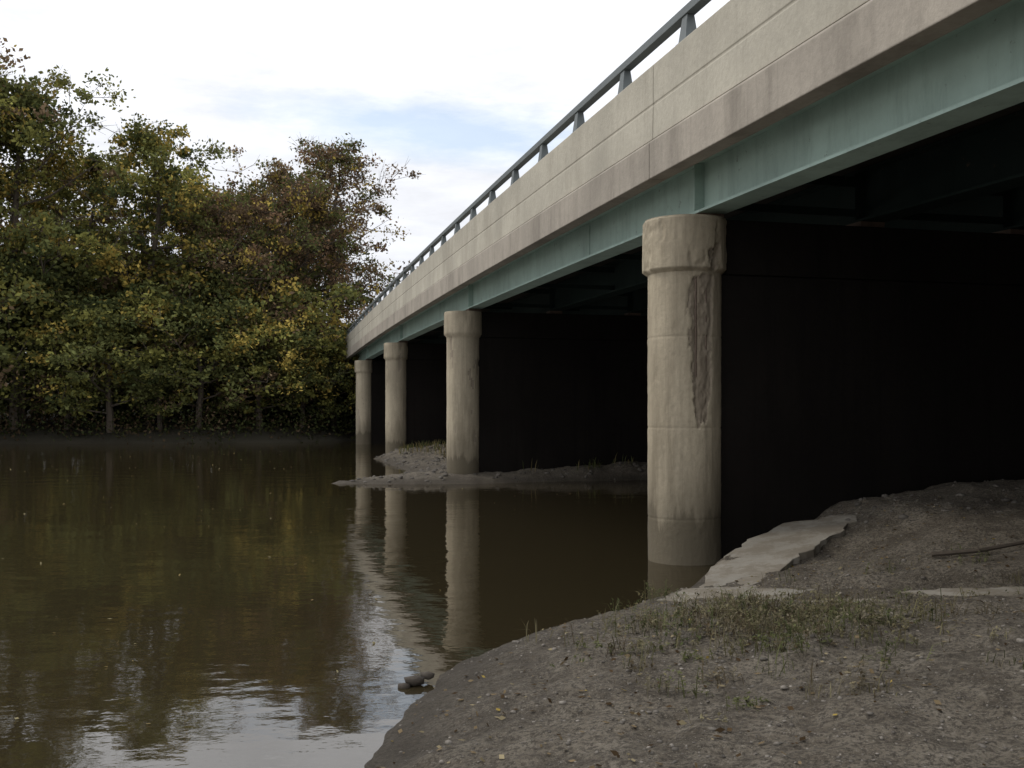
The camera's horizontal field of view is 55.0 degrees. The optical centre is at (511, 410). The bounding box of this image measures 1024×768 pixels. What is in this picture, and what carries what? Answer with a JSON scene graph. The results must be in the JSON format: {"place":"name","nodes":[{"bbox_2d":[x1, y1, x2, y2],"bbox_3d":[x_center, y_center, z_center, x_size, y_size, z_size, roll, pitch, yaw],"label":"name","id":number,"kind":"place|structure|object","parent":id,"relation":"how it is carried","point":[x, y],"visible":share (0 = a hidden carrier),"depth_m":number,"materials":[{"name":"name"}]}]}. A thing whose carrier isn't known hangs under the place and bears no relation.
{"place":"outdoors","nodes":[
{"label":"outdoors","id":0,"kind":"place"},
{"bbox_2d":[0,440,714,767],"bbox_3d":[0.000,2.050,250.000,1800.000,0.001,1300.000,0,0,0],"label":"river water","id":1,"kind":"structure","parent":0,"point":[242,650],"depth_m":11.40,"materials":[{"name":"brown liquid"}]},
{"bbox_2d":[1,451,570,723],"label":"floating leaves","id":2,"kind":"object","parent":1,"relation":"on","point":[373,642],"visible":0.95,"depth_m":13.14,"materials":[{"name":"brown plant"}]},
{"bbox_2d":[398,671,434,688],"bbox_3d":[-0.719,2.021,7.351,0.309,0.107,0.142,0,0,-41],"label":"shore rock","id":3,"kind":"object","parent":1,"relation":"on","point":[415,680],"visible":0.99,"depth_m":7.31,"materials":[{"name":"stone"}]},
{"bbox_2d":[0,0,729,352],"label":"sky","id":4,"kind":"structure","parent":0,"point":[462,89],"materials":[{"name":"white"}]},
{"bbox_2d":[0,370,1023,767],"bbox_3d":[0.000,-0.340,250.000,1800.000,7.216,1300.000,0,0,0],"label":"ground","id":5,"kind":"structure","parent":0,"point":[966,644],"depth_m":6.19,"materials":[{"name":"soil"}]},
{"bbox_2d":[0,290,43,418],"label":"willow shrub","id":6,"kind":"object","parent":5,"relation":"on","point":[4,308],"visible":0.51,"depth_m":59.39,"materials":[{"name":"green plant"}]},
{"bbox_2d":[0,37,84,337],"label":"cottonwood tree","id":7,"kind":"object","parent":5,"relation":"on","point":[5,59],"visible":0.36,"depth_m":63.31,"materials":[{"name":"green plant"}]},
{"bbox_2d":[0,156,106,411],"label":"cottonwood tree","id":8,"kind":"object","parent":5,"relation":"on","point":[62,200],"depth_m":72.79,"materials":[{"name":"green plant"}]},
{"bbox_2d":[0,237,114,420],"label":"willow shrub","id":9,"kind":"object","parent":5,"relation":"on","point":[36,316],"visible":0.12,"depth_m":63.35,"materials":[{"name":"green plant"}]},
{"bbox_2d":[0,249,120,429],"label":"willow shrub","id":10,"kind":"object","parent":5,"relation":"on","point":[13,358],"visible":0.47,"depth_m":61.60,"materials":[{"name":"green plant"}]},
{"bbox_2d":[0,314,145,429],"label":"willow shrub","id":11,"kind":"object","parent":5,"relation":"on","point":[92,387],"visible":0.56,"depth_m":61.91,"materials":[{"name":"green plant"}]},
{"bbox_2d":[0,146,162,417],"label":"cottonwood tree","id":12,"kind":"object","parent":5,"relation":"on","point":[90,174],"visible":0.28,"depth_m":67.29,"materials":[{"name":"green plant"}]},
{"bbox_2d":[0,65,181,426],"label":"cottonwood tree","id":13,"kind":"object","parent":5,"relation":"on","point":[23,105],"visible":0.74,"depth_m":63.00,"materials":[{"name":"green plant"}]},
{"bbox_2d":[0,274,204,432],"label":"willow shrub","id":14,"kind":"object","parent":5,"relation":"on","point":[93,310],"visible":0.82,"depth_m":60.94,"materials":[{"name":"green plant"}]},
{"bbox_2d":[6,235,208,419],"bbox_3d":[-26.154,-5.152,67.339,14.863,13.291,15.543,0,0,33],"label":"willow shrub","id":15,"kind":"object","parent":5,"relation":"on","point":[159,262],"visible":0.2,"depth_m":64.53,"materials":[{"name":"green plant"}]},
{"bbox_2d":[86,327,215,429],"bbox_3d":[-23.333,-1.878,64.068,8.107,7.250,8.478,0,0,-16],"label":"willow shrub","id":16,"kind":"object","parent":5,"relation":"on","point":[158,408],"visible":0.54,"depth_m":63.15,"materials":[{"name":"green plant"}]},
{"bbox_2d":[57,112,253,424],"bbox_3d":[-24.147,-9.065,65.542,12.593,21.042,12.009,0,0,12],"label":"cottonwood tree","id":17,"kind":"object","parent":5,"relation":"on","point":[152,151],"visible":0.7,"depth_m":64.72,"materials":[{"name":"green plant"}]},
{"bbox_2d":[1,227,338,393],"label":"distant woods","id":18,"kind":"object","parent":5,"relation":"on","point":[234,284],"depth_m":88.22,"materials":[{"name":"green plant"}]},
{"bbox_2d":[0,390,355,443],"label":"bank brush","id":19,"kind":"object","parent":5,"relation":"on","point":[206,415],"visible":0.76,"depth_m":63.37,"materials":[{"name":"green plant"}]},
{"bbox_2d":[0,354,355,426],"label":"undergrowth","id":20,"kind":"object","parent":5,"relation":"on","point":[212,389],"visible":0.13,"depth_m":67.06,"materials":[{"name":"green plant"}]},
{"bbox_2d":[127,160,239,297],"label":"cottonwood tree","id":21,"kind":"object","parent":5,"relation":"on","point":[176,225],"visible":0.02,"depth_m":73.98,"materials":[{"name":"green plant"}]},
{"bbox_2d":[133,190,259,408],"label":"maple tree","id":22,"kind":"object","parent":5,"relation":"on","point":[171,227],"visible":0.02,"depth_m":74.79,"materials":[{"name":"green plant"}]},
{"bbox_2d":[117,282,302,427],"bbox_3d":[-20.193,-3.304,64.113,11.162,10.271,11.271,0,0,10],"label":"willow shrub","id":23,"kind":"object","parent":5,"relation":"on","point":[191,318],"visible":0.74,"depth_m":62.97,"materials":[{"name":"green plant"}]},
{"bbox_2d":[139,182,314,419],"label":"maple tree","id":24,"kind":"object","parent":5,"relation":"on","point":[217,206],"visible":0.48,"depth_m":66.69,"materials":[{"name":"green plant"}]},
{"bbox_2d":[112,250,349,418],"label":"willow shrub","id":25,"kind":"object","parent":5,"relation":"on","point":[225,284],"visible":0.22,"depth_m":66.22,"materials":[{"name":"green plant"}]},
{"bbox_2d":[164,176,361,274],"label":"maple tree","id":26,"kind":"object","parent":5,"relation":"on","point":[239,204],"visible":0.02,"depth_m":76.69,"materials":[{"name":"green plant"}]},
{"bbox_2d":[180,304,347,428],"bbox_3d":[-16.930,-2.656,66.017,10.598,9.062,10.134,0,0,-38],"label":"willow shrub","id":27,"kind":"object","parent":5,"relation":"on","point":[269,333],"visible":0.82,"depth_m":64.12,"materials":[{"name":"green plant"}]},
{"bbox_2d":[170,171,360,419],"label":"maple tree","id":28,"kind":"object","parent":5,"relation":"on","point":[253,207],"visible":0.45,"depth_m":67.78,"materials":[{"name":"green plant"}]},
{"bbox_2d":[183,145,374,309],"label":"maple tree","id":29,"kind":"object","parent":5,"relation":"on","point":[273,175],"visible":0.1,"depth_m":76.16,"materials":[{"name":"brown plant"}]},
{"bbox_2d":[204,265,372,420],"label":"willow shrub","id":30,"kind":"object","parent":5,"relation":"on","point":[292,295],"visible":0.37,"depth_m":67.19,"materials":[{"name":"green plant"}]},
{"bbox_2d":[239,323,355,427],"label":"willow shrub","id":31,"kind":"object","parent":5,"relation":"on","point":[301,370],"visible":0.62,"depth_m":65.59,"materials":[{"name":"green plant"}]},
{"bbox_2d":[237,160,393,422],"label":"maple tree","id":32,"kind":"object","parent":5,"relation":"on","point":[319,200],"visible":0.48,"depth_m":70.20,"materials":[{"name":"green plant"}]},
{"bbox_2d":[280,317,374,429],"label":"willow shrub","id":33,"kind":"object","parent":5,"relation":"on","point":[351,387],"visible":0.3,"depth_m":67.89,"materials":[{"name":"green plant"}]},
{"bbox_2d":[247,133,424,326],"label":"maple tree","id":34,"kind":"object","parent":5,"relation":"on","point":[337,155],"visible":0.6,"depth_m":75.44,"materials":[{"name":"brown plant"}]},
{"bbox_2d":[349,443,647,482],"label":"bar stones","id":35,"kind":"object","parent":5,"relation":"on","point":[635,464],"visible":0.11,"depth_m":29.63,"materials":[{"name":"grey stone"}]},
{"bbox_2d":[343,0,1023,565],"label":"highway bridge","id":36,"kind":"structure","parent":5,"relation":"on","point":[735,274],"depth_m":13.76,"materials":[{"name":"concrete"}]},
{"bbox_2d":[376,487,1023,767],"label":"fallen leaves","id":37,"kind":"object","parent":5,"relation":"on","point":[615,753],"visible":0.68,"depth_m":6.18,"materials":[{"name":"brown plant"}]},
{"bbox_2d":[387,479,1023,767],"bbox_3d":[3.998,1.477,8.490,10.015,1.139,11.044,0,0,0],"label":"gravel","id":38,"kind":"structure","parent":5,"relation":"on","point":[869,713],"depth_m":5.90,"materials":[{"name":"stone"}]},
{"bbox_2d":[522,542,1023,723],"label":"weeds","id":39,"kind":"object","parent":5,"relation":"on","point":[829,608],"visible":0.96,"depth_m":7.09,"materials":[{"name":"green plant"}]},
{"bbox_2d":[699,515,856,587],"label":"broken concrete slab","id":40,"kind":"structure","parent":5,"relation":"on","point":[777,548],"depth_m":11.76,"materials":[{"name":"grey concrete"}]},
{"bbox_2d":[657,587,1023,602],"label":"broken concrete slab","id":41,"kind":"structure","parent":5,"relation":"on","point":[998,591],"depth_m":9.63,"materials":[{"name":"grey concrete"}]},
{"bbox_2d":[827,483,1023,556],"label":"riprap","id":42,"kind":"object","parent":5,"relation":"on","point":[903,516],"visible":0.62,"depth_m":12.45,"materials":[{"name":"stone"}]},
{"bbox_2d":[931,539,1023,556],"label":"driftwood branch","id":43,"kind":"object","parent":5,"relation":"on","point":[958,552],"visible":1,"depth_m":10.12,"materials":[{"name":"brown plant"}]},
{"bbox_2d":[399,439,636,470],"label":"grass","id":44,"kind":"structure","parent":0,"point":[443,454],"depth_m":40.07,"materials":[{"name":"green plant"}]}
]}

